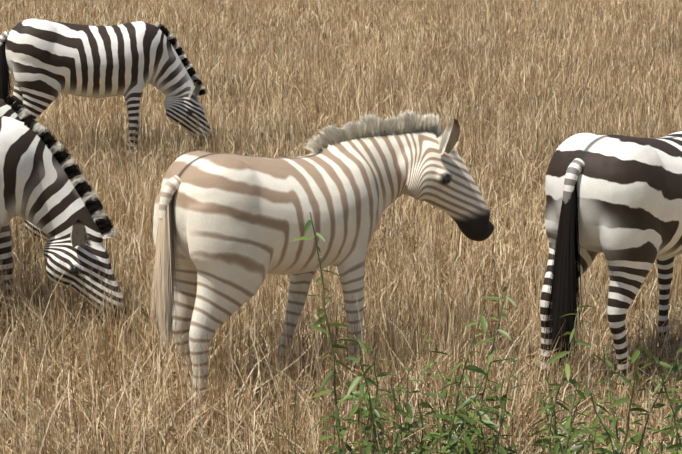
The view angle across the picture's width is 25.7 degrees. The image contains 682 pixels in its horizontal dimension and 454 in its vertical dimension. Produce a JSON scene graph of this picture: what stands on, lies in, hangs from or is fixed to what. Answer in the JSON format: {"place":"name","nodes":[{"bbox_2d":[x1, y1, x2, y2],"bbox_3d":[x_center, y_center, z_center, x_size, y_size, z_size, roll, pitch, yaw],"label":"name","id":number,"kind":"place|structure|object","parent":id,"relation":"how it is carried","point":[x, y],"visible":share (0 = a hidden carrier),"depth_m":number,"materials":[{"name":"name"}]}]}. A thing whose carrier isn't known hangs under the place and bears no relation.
{"place":"outdoors","nodes":[
{"label":"outdoors","id":0,"kind":"place"},
{"bbox_2d":[0,0,681,453],"bbox_3d":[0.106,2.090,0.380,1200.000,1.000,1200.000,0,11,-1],"label":"savanna ground","id":1,"kind":"structure","parent":0,"point":[411,224],"depth_m":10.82,"materials":[{"name":"beige plant"}]},
{"bbox_2d":[0,96,49,242],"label":"zebra","id":2,"kind":"object","parent":1,"relation":"on","point":[8,108],"visible":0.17,"depth_m":8.70},
{"bbox_2d":[0,116,129,333],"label":"zebra","id":3,"kind":"object","parent":1,"relation":"on","point":[46,188],"visible":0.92,"depth_m":7.51,"materials":[{"name":"multicoloured"}]},
{"bbox_2d":[0,19,211,163],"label":"zebra","id":4,"kind":"object","parent":1,"relation":"on","point":[45,63],"visible":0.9,"depth_m":13.19,"materials":[{"name":"multicoloured"}]},
{"bbox_2d":[148,109,493,439],"bbox_3d":[-0.103,0.160,6.727,1.730,1.314,0.564,-9,14,-37],"label":"zebra","id":5,"kind":"object","parent":1,"relation":"on","point":[227,228],"visible":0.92,"depth_m":6.41,"materials":[{"name":"beige"}]},
{"bbox_2d":[270,212,681,453],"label":"green shrub","id":6,"kind":"object","parent":1,"relation":"on","point":[452,444],"visible":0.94,"depth_m":5.08,"materials":[{"name":"green plant"}]},
{"bbox_2d":[538,130,681,393],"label":"zebra","id":7,"kind":"object","parent":1,"relation":"on","point":[616,200],"visible":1,"depth_m":6.69,"materials":[{"name":"multicoloured"}]}
]}

